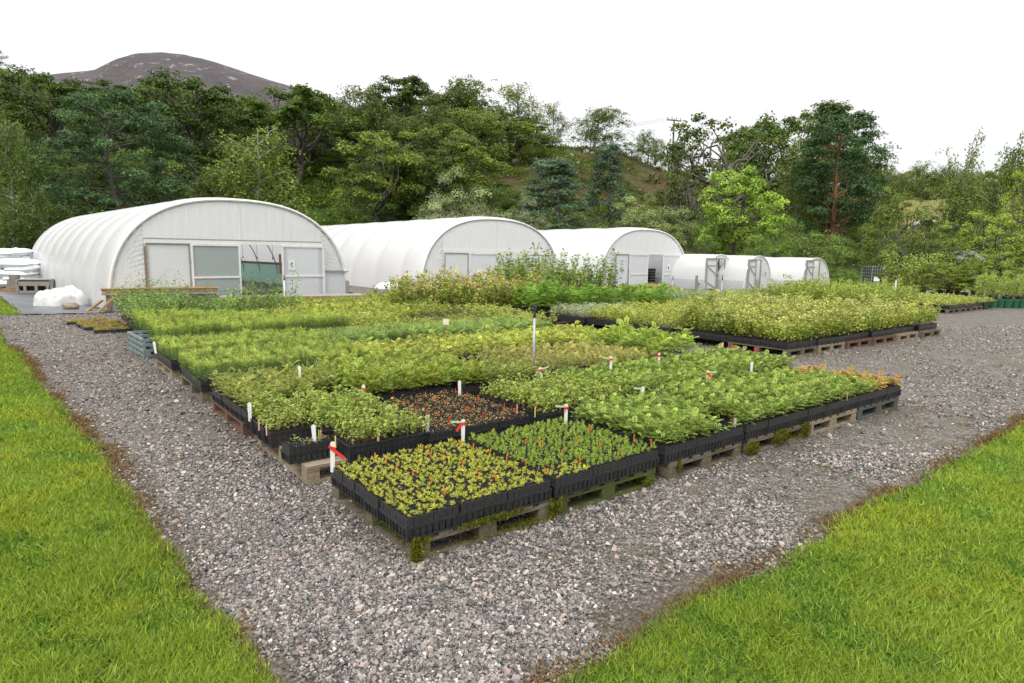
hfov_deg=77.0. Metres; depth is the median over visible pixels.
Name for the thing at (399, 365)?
seedling tray
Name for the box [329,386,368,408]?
seedling tray
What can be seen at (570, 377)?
seedling tray
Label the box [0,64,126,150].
oak tree
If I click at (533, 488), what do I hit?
seedling tray
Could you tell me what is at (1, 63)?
shrub
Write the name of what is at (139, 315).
sapling bed
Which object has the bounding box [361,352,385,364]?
seedling tray
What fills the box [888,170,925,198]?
birch tree
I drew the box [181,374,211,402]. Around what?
pallet
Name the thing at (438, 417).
seedling tray
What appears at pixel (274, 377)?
seedling tray
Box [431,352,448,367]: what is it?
seedling tray
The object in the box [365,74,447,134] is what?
oak tree
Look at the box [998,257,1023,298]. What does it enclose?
potted sapling
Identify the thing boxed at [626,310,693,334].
sapling bed
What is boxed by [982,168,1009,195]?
oak tree
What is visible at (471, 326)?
pine bed
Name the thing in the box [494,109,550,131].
oak tree
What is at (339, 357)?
seedling tray
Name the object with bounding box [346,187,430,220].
shrub
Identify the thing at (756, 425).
seedling tray
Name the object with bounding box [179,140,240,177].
birch tree
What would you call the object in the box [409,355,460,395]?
seedling tray
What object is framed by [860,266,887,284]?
caged tank
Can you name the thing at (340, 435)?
seedling tray
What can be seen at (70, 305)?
boulder
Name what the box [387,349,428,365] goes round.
seedling tray
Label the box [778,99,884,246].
larch tree
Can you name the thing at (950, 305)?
sapling bed
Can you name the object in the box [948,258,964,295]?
potted sapling
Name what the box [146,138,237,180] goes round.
oak tree
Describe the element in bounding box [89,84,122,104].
shrub
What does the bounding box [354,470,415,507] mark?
seedling tray
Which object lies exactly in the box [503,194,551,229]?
willow tree
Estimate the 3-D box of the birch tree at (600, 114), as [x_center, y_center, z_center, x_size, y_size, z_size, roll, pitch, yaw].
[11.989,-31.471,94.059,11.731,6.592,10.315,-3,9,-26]
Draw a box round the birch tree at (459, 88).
[413,74,500,130]
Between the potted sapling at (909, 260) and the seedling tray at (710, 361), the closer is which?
the seedling tray at (710, 361)
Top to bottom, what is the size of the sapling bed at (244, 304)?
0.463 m
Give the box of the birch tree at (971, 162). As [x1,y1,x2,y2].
[935,127,992,234]
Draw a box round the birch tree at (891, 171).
[881,160,899,195]
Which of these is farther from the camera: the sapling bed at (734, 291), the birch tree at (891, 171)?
the birch tree at (891, 171)
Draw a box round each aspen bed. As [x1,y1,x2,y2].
[372,270,451,313]
[383,269,442,306]
[410,264,483,306]
[417,266,495,313]
[453,265,514,290]
[470,271,530,313]
[493,266,566,307]
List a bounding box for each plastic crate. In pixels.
[127,330,150,352]
[134,333,163,357]
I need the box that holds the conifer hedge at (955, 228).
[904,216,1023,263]
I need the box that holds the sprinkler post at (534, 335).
[532,305,537,376]
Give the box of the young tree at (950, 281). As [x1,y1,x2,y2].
[898,262,979,295]
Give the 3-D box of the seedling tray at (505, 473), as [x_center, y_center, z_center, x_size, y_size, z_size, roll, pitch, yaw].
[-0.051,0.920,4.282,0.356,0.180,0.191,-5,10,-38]
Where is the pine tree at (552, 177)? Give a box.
[512,156,590,229]
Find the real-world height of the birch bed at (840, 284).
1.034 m
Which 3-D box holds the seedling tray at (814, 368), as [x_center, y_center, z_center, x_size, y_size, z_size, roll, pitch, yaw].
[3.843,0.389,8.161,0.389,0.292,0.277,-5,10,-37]
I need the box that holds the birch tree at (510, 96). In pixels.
[484,79,548,148]
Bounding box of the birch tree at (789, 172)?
[748,134,846,257]
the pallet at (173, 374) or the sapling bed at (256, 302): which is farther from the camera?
the sapling bed at (256, 302)
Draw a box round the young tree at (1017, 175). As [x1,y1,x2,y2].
[985,165,1023,297]
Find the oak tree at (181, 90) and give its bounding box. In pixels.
[124,81,189,100]
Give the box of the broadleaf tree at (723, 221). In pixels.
[693,164,792,255]
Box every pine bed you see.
[144,315,232,347]
[150,331,252,369]
[176,342,294,391]
[214,313,294,338]
[235,326,329,352]
[268,335,378,375]
[271,308,352,335]
[311,324,401,352]
[370,319,459,344]
[426,318,511,339]
[470,314,551,331]
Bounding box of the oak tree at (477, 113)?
[446,105,519,144]
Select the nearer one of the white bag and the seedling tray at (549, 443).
the seedling tray at (549, 443)
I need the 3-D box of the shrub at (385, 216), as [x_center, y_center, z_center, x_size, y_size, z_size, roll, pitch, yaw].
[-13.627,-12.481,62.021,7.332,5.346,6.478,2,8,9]
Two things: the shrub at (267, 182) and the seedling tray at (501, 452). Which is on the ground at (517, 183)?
the shrub at (267, 182)
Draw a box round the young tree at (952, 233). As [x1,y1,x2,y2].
[939,220,965,248]
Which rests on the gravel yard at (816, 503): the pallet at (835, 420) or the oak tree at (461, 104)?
the pallet at (835, 420)
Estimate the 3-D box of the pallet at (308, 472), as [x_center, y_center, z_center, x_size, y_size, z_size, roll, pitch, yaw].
[-1.491,0.894,5.540,1.009,0.143,1.212,-5,10,-37]
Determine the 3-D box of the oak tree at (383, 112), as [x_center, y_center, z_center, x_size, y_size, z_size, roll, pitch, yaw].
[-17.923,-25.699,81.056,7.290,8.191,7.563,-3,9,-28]
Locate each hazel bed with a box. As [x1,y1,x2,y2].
[486,242,543,281]
[496,253,553,305]
[526,242,590,306]
[562,248,623,303]
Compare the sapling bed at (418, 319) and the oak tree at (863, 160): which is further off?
the oak tree at (863, 160)
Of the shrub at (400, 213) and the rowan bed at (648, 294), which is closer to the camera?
the rowan bed at (648, 294)
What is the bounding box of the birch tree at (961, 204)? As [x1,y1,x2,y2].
[915,165,1009,247]
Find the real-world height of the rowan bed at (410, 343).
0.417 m
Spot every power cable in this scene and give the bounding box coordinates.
[0,120,667,148]
[3,120,656,144]
[11,117,666,143]
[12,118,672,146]
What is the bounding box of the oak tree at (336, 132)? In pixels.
[308,125,355,164]
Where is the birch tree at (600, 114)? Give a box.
[559,105,638,148]
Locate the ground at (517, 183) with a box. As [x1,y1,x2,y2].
[0,82,1023,291]
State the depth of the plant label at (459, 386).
6.67 m
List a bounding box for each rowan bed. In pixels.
[344,334,458,360]
[413,328,518,361]
[474,323,571,355]
[474,339,600,379]
[510,275,572,317]
[523,320,614,347]
[538,336,656,365]
[542,283,603,312]
[577,281,643,306]
[578,312,701,359]
[611,282,675,304]
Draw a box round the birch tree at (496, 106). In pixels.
[485,100,521,138]
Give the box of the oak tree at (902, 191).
[895,169,922,197]
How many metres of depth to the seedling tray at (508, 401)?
6.42 m
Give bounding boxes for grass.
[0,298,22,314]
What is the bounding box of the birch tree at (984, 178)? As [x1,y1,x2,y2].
[967,170,993,187]
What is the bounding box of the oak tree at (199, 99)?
[112,66,257,182]
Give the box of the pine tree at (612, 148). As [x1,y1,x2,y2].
[579,141,632,228]
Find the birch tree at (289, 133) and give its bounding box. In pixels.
[261,126,320,163]
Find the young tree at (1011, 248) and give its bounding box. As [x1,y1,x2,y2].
[930,209,1023,296]
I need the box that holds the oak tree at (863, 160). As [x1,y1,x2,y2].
[826,131,874,268]
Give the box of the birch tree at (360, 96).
[309,84,389,163]
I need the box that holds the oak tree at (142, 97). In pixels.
[141,89,206,106]
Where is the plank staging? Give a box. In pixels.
[220,293,365,299]
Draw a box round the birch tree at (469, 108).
[442,98,490,129]
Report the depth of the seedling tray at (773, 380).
6.66 m
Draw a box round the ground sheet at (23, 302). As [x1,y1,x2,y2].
[0,290,107,313]
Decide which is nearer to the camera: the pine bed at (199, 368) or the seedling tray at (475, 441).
the seedling tray at (475, 441)
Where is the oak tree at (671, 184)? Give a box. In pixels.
[652,161,733,247]
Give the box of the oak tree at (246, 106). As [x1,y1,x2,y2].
[226,99,270,114]
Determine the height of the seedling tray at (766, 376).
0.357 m
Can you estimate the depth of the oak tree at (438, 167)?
60.98 m
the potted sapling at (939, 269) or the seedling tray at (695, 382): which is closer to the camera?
the seedling tray at (695, 382)
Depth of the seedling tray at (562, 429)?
5.35 m
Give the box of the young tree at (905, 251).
[871,237,931,293]
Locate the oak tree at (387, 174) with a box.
[353,154,436,220]
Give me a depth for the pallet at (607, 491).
4.57 m
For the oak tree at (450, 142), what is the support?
on the ground at (517, 183)
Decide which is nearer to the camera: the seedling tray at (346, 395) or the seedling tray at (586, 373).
the seedling tray at (346, 395)
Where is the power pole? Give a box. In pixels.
[667,117,681,179]
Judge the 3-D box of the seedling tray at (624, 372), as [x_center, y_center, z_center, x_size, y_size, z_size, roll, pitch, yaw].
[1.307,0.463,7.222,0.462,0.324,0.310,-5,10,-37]
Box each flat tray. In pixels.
[66,318,87,324]
[76,320,98,327]
[80,322,104,330]
[87,317,108,321]
[93,325,117,333]
[97,319,118,324]
[104,322,123,326]
[115,325,133,332]
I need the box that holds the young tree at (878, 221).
[857,184,954,265]
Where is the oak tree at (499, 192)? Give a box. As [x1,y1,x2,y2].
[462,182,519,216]
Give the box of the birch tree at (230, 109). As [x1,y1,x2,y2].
[178,104,247,149]
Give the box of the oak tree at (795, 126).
[722,109,836,246]
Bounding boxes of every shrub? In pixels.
[0,51,7,67]
[0,62,39,103]
[0,187,11,211]
[3,140,89,181]
[14,179,137,215]
[15,153,84,201]
[18,128,90,167]
[19,103,66,126]
[22,116,74,144]
[26,147,119,188]
[57,99,98,135]
[83,149,157,210]
[86,111,134,137]
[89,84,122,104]
[94,145,217,206]
[109,156,173,176]
[132,144,186,176]
[166,153,245,191]
[181,179,243,198]
[195,165,298,197]
[239,136,295,164]
[319,148,382,173]
[327,165,425,197]
[330,186,409,224]
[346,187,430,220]
[406,194,489,219]
[438,183,480,209]
[489,211,552,229]
[553,206,611,228]
[620,138,651,159]
[645,139,670,170]
[680,220,721,253]
[682,192,728,253]
[736,208,812,256]
[742,228,790,256]
[743,224,855,271]
[795,229,857,273]
[829,267,851,281]
[829,268,860,282]
[849,221,908,271]
[953,217,970,247]
[953,222,988,250]
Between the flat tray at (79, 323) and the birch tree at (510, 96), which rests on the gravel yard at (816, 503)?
the flat tray at (79, 323)
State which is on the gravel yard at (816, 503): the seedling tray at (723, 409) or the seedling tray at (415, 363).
the seedling tray at (415, 363)
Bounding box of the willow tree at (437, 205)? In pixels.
[414,163,506,219]
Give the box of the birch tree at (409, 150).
[354,149,454,186]
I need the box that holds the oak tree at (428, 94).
[400,92,445,114]
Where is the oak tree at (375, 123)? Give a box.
[342,103,393,133]
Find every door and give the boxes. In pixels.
[190,244,241,305]
[281,245,324,293]
[469,253,497,284]
[522,254,546,280]
[628,254,648,284]
[662,255,680,284]
[705,259,717,289]
[747,260,756,289]
[805,261,813,284]
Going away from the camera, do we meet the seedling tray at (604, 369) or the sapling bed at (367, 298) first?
the seedling tray at (604, 369)
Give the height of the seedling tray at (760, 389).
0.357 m
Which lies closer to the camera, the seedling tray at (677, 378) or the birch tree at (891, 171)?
the seedling tray at (677, 378)
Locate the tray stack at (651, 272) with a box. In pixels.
[628,268,655,283]
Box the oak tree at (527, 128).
[494,117,556,162]
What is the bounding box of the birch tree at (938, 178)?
[912,169,948,200]
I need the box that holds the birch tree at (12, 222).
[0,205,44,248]
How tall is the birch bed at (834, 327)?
0.794 m
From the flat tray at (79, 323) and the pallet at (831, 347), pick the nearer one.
the pallet at (831, 347)
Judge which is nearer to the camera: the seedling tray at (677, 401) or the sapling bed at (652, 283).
the seedling tray at (677, 401)
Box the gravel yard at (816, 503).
[0,285,1023,682]
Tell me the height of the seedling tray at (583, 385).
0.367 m
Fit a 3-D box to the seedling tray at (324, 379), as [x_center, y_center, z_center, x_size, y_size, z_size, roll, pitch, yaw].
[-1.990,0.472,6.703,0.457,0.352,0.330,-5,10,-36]
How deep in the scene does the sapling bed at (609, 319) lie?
14.58 m
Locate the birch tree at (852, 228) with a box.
[829,184,902,274]
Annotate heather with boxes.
[466,144,703,207]
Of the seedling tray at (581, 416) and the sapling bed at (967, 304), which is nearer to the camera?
the seedling tray at (581, 416)
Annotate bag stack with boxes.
[0,248,32,258]
[0,258,40,289]
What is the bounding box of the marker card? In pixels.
[443,319,448,336]
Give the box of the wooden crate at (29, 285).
[15,278,54,293]
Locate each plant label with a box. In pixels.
[247,402,251,420]
[298,366,300,377]
[311,425,315,440]
[328,441,344,471]
[451,419,465,441]
[458,380,460,395]
[539,366,548,380]
[555,404,568,423]
[603,356,612,369]
[706,371,716,381]
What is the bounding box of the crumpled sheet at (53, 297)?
[33,285,87,306]
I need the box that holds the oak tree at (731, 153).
[708,143,773,248]
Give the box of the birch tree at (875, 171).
[843,141,916,268]
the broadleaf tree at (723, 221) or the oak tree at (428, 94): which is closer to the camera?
the broadleaf tree at (723, 221)
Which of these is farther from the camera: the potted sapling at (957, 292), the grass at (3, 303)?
the potted sapling at (957, 292)
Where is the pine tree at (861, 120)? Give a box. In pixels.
[783,108,897,276]
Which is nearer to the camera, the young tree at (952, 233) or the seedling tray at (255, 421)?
the seedling tray at (255, 421)
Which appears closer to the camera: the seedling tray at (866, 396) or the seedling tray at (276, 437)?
the seedling tray at (276, 437)
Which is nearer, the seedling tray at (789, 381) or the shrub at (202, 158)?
the seedling tray at (789, 381)
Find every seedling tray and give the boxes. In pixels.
[208,367,245,402]
[213,370,248,405]
[215,367,260,408]
[223,375,265,412]
[228,372,272,415]
[232,382,273,419]
[239,385,285,423]
[244,391,282,433]
[251,365,280,375]
[251,395,296,436]
[252,368,286,379]
[255,371,292,383]
[257,398,305,443]
[261,366,299,392]
[264,369,305,396]
[264,401,313,448]
[271,377,314,401]
[278,356,313,376]
[279,393,314,405]
[280,434,332,464]
[286,361,317,377]
[288,360,324,385]
[290,383,329,411]
[292,390,332,417]
[296,363,332,389]
[298,393,343,421]
[302,371,339,392]
[306,395,351,425]
[311,386,343,395]
[313,401,360,438]
[316,389,353,402]
[317,349,357,370]
[321,384,364,405]
[324,356,353,383]
[326,357,362,385]
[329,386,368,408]
[331,406,380,453]
[331,454,387,492]
[335,360,367,390]
[336,390,373,413]
[340,361,377,391]
[340,408,391,462]
[342,362,387,394]
[342,463,399,500]
[345,393,386,418]
[347,348,385,365]
[350,360,399,402]
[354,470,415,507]
[356,394,398,427]
[361,349,399,368]
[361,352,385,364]
[364,476,426,519]
[370,358,396,369]
[370,405,417,433]
[375,345,404,357]
[376,401,413,409]
[377,360,406,384]
[378,397,407,406]
[378,484,440,528]
[380,444,432,465]
[384,405,430,453]
[386,361,416,390]
[387,347,428,362]
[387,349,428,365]
[388,363,429,399]
[390,405,421,414]
[391,495,460,541]
[392,454,446,471]
[397,406,433,418]
[399,391,435,403]
[403,459,456,478]
[405,357,425,369]
[405,410,440,422]
[407,397,444,406]
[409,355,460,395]
[411,359,446,387]
[416,400,455,410]
[416,414,453,427]
[416,466,472,486]
[423,437,471,454]
[424,418,465,446]
[426,402,463,414]
[429,388,463,398]
[430,471,487,496]
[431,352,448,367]
[433,408,475,418]
[437,393,472,402]
[437,445,485,462]
[439,354,463,381]
[444,357,478,388]
[445,353,495,396]
[445,407,486,423]
[446,482,507,525]
[448,393,484,405]
[450,449,499,467]
[454,352,484,363]
[456,411,499,439]
[457,398,494,409]
[462,457,513,475]
[465,403,503,413]
[466,429,511,448]
[476,406,515,417]
[476,461,531,483]
[478,361,497,380]
[478,373,516,401]
[479,349,510,371]
[479,434,524,453]
[480,360,514,392]
[488,376,525,405]
[489,407,529,432]
[491,356,513,374]
[492,440,538,460]
[495,471,551,511]
[499,379,533,408]
[501,356,525,376]
[504,422,546,438]
[506,360,538,386]
[506,370,539,391]
[507,444,556,467]
[509,381,543,412]
[515,427,557,442]
[517,373,551,395]
[519,387,555,423]
[522,452,573,473]
[529,433,572,449]
[530,372,560,397]
[531,389,572,425]
[532,369,563,386]
[537,416,575,430]
[538,378,569,401]
[539,459,593,497]
[543,371,576,389]
[544,435,591,454]
[546,382,583,405]
[551,419,588,436]
[554,372,579,395]
[556,365,583,382]
[559,386,596,417]
[559,441,607,461]
[563,425,604,440]
[569,364,602,388]
[569,372,597,396]
[570,397,606,425]
[575,376,610,400]
[577,449,627,485]
[578,369,615,386]
[579,430,621,447]
[580,399,628,430]
[586,363,607,371]
[588,364,616,374]
[588,372,619,392]
[589,377,623,405]
[593,391,633,414]
[594,403,640,435]
[595,434,637,451]
[598,356,627,370]
[602,376,632,393]
[608,366,635,379]
[611,440,658,475]
[612,359,644,371]
[612,391,655,418]
[613,368,642,379]
[613,405,664,440]
[615,374,653,398]
[623,354,653,367]
[623,387,665,408]
[625,411,674,446]
[627,368,660,388]
[630,399,665,413]
[631,365,648,374]
[633,358,661,369]
[633,390,673,408]
[635,373,670,395]
[638,367,663,374]
[641,401,685,419]
[645,417,696,463]
[647,362,671,371]
[648,355,666,365]
[648,367,675,387]
[656,358,677,365]
[656,380,693,398]
[658,368,691,389]
[659,405,702,431]
[660,396,690,414]
[661,355,690,367]
[662,362,690,373]
[663,353,680,359]
[668,383,703,401]
[673,360,697,370]
[673,365,690,380]
[673,407,721,454]
[674,351,699,361]
[676,400,708,419]
[679,348,706,358]
[679,366,713,388]
[679,376,715,390]
[686,360,718,378]
[686,386,723,410]
[689,349,714,359]
[689,356,710,364]
[690,381,723,393]
[694,373,725,387]
[696,413,724,424]
[697,355,725,369]
[697,381,734,401]
[697,392,736,418]
[698,348,718,356]
[703,354,717,368]
[704,417,743,447]
[705,365,729,382]
[707,357,736,375]
[707,392,750,422]
[708,343,732,352]
[711,378,744,391]
[713,351,724,358]
[715,373,742,385]
[717,351,740,359]
[719,387,755,403]
[720,363,745,380]
[722,378,755,394]
[723,345,747,355]
[725,352,744,361]
[725,354,748,372]
[730,372,764,391]
[730,400,768,439]
[731,369,758,381]
[736,356,764,375]
[736,392,766,409]
[741,350,754,356]
[742,352,767,363]
[743,381,778,404]
[746,351,763,361]
[751,379,774,395]
[752,350,779,367]
[753,372,772,380]
[754,357,781,372]
[754,366,787,377]
[754,395,795,433]
[757,377,790,391]
[758,384,795,407]
[759,370,793,389]
[769,366,802,380]
[770,352,796,376]
[772,387,812,427]
[774,376,804,386]
[781,371,810,380]
[781,380,816,403]
[787,367,805,373]
[794,374,823,386]
[794,386,829,421]
[799,365,809,373]
[799,377,829,397]
[803,368,832,379]
[804,362,825,370]
[815,382,850,416]
[818,372,841,382]
[819,373,849,391]
[823,378,860,411]
[831,366,854,376]
[832,374,859,389]
[843,369,870,377]
[843,375,876,406]
[862,370,885,381]
[863,376,888,402]
[877,372,903,398]
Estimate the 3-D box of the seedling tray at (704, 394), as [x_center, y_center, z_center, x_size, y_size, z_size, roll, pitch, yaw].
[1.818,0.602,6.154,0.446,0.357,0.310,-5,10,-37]
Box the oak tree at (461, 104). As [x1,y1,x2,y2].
[412,92,485,119]
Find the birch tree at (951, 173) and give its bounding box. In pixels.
[935,165,970,198]
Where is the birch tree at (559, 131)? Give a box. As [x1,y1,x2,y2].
[541,100,569,148]
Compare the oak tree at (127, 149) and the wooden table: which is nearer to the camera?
the wooden table
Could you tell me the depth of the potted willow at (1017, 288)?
24.06 m
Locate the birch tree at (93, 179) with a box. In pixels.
[44,158,153,209]
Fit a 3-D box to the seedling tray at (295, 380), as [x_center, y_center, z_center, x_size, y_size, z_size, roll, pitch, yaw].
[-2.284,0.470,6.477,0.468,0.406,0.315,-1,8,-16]
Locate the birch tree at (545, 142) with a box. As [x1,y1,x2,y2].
[507,130,568,146]
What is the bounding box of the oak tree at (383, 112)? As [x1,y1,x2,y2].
[338,100,397,143]
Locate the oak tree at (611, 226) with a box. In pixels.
[609,222,645,227]
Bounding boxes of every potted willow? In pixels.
[974,272,988,296]
[975,279,981,295]
[982,268,995,296]
[982,274,995,307]
[989,275,1000,307]
[991,270,998,298]
[996,269,1008,307]
[998,278,1005,299]
[1004,274,1018,299]
[1004,278,1017,307]
[1008,273,1020,307]
[1011,277,1023,299]
[1018,273,1023,307]
[1019,275,1023,299]
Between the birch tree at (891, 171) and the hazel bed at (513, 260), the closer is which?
the hazel bed at (513, 260)
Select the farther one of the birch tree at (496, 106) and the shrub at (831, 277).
the birch tree at (496, 106)
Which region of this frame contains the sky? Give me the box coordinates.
[0,0,1023,198]
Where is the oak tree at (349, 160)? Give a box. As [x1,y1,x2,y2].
[343,136,407,174]
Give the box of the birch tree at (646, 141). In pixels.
[632,129,662,164]
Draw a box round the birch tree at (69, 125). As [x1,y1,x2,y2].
[48,120,114,163]
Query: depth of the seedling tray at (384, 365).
7.01 m
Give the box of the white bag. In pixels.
[375,282,397,293]
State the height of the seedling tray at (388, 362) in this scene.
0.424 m
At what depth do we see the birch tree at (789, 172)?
62.33 m
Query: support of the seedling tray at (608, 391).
on the pallet
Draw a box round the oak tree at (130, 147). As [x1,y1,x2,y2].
[80,141,147,164]
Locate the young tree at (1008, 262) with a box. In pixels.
[950,252,1023,296]
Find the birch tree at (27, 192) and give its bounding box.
[0,104,58,247]
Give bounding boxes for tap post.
[345,281,352,292]
[695,275,699,289]
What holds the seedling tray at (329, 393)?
on the pallet at (236, 423)
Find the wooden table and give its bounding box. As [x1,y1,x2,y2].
[85,286,218,313]
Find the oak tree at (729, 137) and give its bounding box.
[718,119,773,226]
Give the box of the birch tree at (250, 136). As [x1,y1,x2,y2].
[206,123,306,185]
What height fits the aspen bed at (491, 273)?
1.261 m
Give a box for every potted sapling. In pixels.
[877,265,900,285]
[880,249,899,285]
[893,254,918,287]
[898,254,927,289]
[908,257,935,292]
[915,252,956,294]
[916,253,938,292]
[926,253,957,292]
[945,263,972,295]
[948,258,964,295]
[955,257,979,296]
[964,260,999,296]
[975,259,1002,297]
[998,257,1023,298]
[1000,253,1022,298]
[1005,260,1023,298]
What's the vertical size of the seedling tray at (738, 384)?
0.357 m
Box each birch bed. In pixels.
[674,295,768,341]
[704,297,791,328]
[723,305,826,349]
[737,293,825,312]
[749,278,807,298]
[757,299,853,345]
[765,292,848,307]
[769,275,818,291]
[783,274,838,286]
[783,277,843,302]
[786,292,864,305]
[794,298,875,340]
[808,277,859,296]
[820,296,906,337]
[826,280,893,305]
[839,293,927,333]
[843,278,905,304]
[856,277,920,307]
[861,294,943,330]
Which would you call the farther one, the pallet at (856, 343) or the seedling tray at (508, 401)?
the pallet at (856, 343)
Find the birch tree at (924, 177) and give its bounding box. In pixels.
[901,160,943,200]
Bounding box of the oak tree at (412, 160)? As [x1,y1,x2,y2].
[318,130,430,222]
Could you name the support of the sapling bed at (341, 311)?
on the gravel yard at (816, 503)
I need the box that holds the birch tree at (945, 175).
[931,165,958,196]
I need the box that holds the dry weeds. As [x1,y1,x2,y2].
[7,344,1023,682]
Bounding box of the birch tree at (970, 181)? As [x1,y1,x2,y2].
[951,167,982,196]
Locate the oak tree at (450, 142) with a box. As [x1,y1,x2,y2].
[398,121,511,217]
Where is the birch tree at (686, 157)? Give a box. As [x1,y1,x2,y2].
[658,145,701,180]
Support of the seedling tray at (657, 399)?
on the pallet at (670, 470)
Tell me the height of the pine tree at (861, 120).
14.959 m
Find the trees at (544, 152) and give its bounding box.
[0,68,976,266]
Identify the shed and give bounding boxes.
[878,250,1013,284]
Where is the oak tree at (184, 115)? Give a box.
[142,97,214,136]
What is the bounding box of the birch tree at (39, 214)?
[0,185,78,249]
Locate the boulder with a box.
[62,302,79,308]
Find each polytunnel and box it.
[30,197,349,311]
[321,216,558,287]
[538,227,683,286]
[614,254,728,289]
[716,255,770,289]
[765,257,828,286]
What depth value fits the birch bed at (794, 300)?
14.71 m
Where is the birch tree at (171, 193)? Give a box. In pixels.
[121,167,222,208]
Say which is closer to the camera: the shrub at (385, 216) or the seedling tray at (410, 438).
the seedling tray at (410, 438)
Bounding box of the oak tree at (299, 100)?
[234,83,366,186]
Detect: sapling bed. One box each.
[108,269,185,321]
[116,271,209,328]
[130,306,207,338]
[172,277,253,318]
[195,308,265,330]
[218,299,274,310]
[223,269,304,314]
[251,303,322,325]
[273,296,322,305]
[285,300,342,312]
[301,295,361,303]
[304,307,366,325]
[324,298,384,311]
[335,308,409,331]
[343,294,398,303]
[349,303,419,320]
[361,291,389,299]
[366,296,422,307]
[384,310,450,325]
[396,298,457,318]
[429,308,494,323]
[454,300,522,319]
[483,308,556,325]
[549,302,611,323]
[583,301,635,308]
[586,304,657,327]
[616,298,675,309]
[622,302,681,313]
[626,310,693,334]
[629,282,658,286]
[639,298,690,306]
[642,282,675,287]
[648,285,686,291]
[653,302,708,310]
[661,308,685,322]
[663,296,703,304]
[699,288,751,306]
[707,288,750,295]
[713,291,787,308]
[731,289,759,294]
[737,293,809,301]
[912,292,951,297]
[912,293,934,301]
[913,298,962,309]
[925,295,974,307]
[933,293,983,306]
[948,293,996,305]
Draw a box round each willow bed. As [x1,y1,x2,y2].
[665,290,705,300]
[666,288,702,295]
[693,289,737,297]
[723,289,781,299]
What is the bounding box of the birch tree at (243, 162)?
[195,122,321,222]
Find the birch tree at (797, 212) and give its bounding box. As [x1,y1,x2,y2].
[748,174,824,256]
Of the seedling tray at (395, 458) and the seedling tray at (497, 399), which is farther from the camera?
the seedling tray at (497, 399)
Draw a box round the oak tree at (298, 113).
[268,104,335,127]
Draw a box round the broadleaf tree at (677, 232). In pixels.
[596,191,699,253]
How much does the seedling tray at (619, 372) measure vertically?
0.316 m
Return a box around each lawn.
[0,301,19,314]
[0,328,269,682]
[580,427,1023,682]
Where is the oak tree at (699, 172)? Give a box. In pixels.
[646,110,817,253]
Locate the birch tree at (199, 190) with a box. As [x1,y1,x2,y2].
[181,170,259,199]
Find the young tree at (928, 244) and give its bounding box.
[882,227,976,292]
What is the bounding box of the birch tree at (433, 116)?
[397,102,469,156]
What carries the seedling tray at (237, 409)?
on the pallet at (236, 423)
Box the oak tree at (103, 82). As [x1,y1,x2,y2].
[82,78,138,105]
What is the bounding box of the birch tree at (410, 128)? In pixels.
[374,108,436,156]
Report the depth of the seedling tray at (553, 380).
7.02 m
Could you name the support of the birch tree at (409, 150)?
on the ground at (517, 183)
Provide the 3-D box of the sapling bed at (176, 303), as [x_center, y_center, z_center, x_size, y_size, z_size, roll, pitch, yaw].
[-7.123,-0.871,13.034,1.627,1.164,1.739,-5,10,-37]
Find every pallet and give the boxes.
[117,319,126,326]
[156,359,180,379]
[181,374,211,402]
[211,397,253,435]
[258,439,418,485]
[332,486,570,567]
[551,467,655,516]
[655,442,740,480]
[728,342,816,357]
[740,421,812,455]
[805,342,844,352]
[807,408,856,435]
[834,338,871,348]
[856,396,898,420]
[861,334,895,344]
[887,331,917,340]
[910,329,940,337]
[934,308,959,313]
[941,307,971,311]
[971,306,981,310]
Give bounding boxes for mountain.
[50,52,375,131]
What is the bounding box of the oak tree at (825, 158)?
[785,145,845,253]
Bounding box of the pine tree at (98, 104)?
[20,88,209,234]
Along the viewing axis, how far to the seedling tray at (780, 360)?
8.48 m
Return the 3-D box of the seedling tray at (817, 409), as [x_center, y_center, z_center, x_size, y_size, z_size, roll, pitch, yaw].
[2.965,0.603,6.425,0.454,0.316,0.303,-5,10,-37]
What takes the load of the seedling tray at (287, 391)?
on the pallet at (236, 423)
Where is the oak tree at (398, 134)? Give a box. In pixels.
[379,119,433,150]
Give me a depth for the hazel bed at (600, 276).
19.78 m
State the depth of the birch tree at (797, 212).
69.87 m
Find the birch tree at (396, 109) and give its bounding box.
[377,104,429,130]
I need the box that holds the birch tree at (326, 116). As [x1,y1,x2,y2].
[297,104,345,136]
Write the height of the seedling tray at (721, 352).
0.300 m
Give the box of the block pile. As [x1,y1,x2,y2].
[1,274,45,291]
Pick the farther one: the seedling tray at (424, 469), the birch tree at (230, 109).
the birch tree at (230, 109)
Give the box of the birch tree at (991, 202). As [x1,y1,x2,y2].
[970,131,1023,250]
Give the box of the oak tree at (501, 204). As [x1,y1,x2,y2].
[490,191,540,229]
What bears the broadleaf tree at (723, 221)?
on the ground at (517, 183)
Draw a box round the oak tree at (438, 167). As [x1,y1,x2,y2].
[376,147,462,219]
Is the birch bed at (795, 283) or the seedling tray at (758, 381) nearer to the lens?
the seedling tray at (758, 381)
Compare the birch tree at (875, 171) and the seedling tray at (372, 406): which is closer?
the seedling tray at (372, 406)
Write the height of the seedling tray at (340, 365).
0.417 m
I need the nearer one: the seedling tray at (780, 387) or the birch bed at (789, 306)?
the seedling tray at (780, 387)
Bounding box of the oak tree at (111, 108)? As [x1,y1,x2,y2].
[97,99,157,136]
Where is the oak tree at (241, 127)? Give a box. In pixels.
[217,116,268,142]
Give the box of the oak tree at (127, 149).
[114,130,187,167]
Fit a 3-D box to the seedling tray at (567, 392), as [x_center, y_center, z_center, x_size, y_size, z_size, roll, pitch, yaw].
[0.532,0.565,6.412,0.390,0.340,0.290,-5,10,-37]
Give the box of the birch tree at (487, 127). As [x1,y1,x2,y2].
[437,106,517,172]

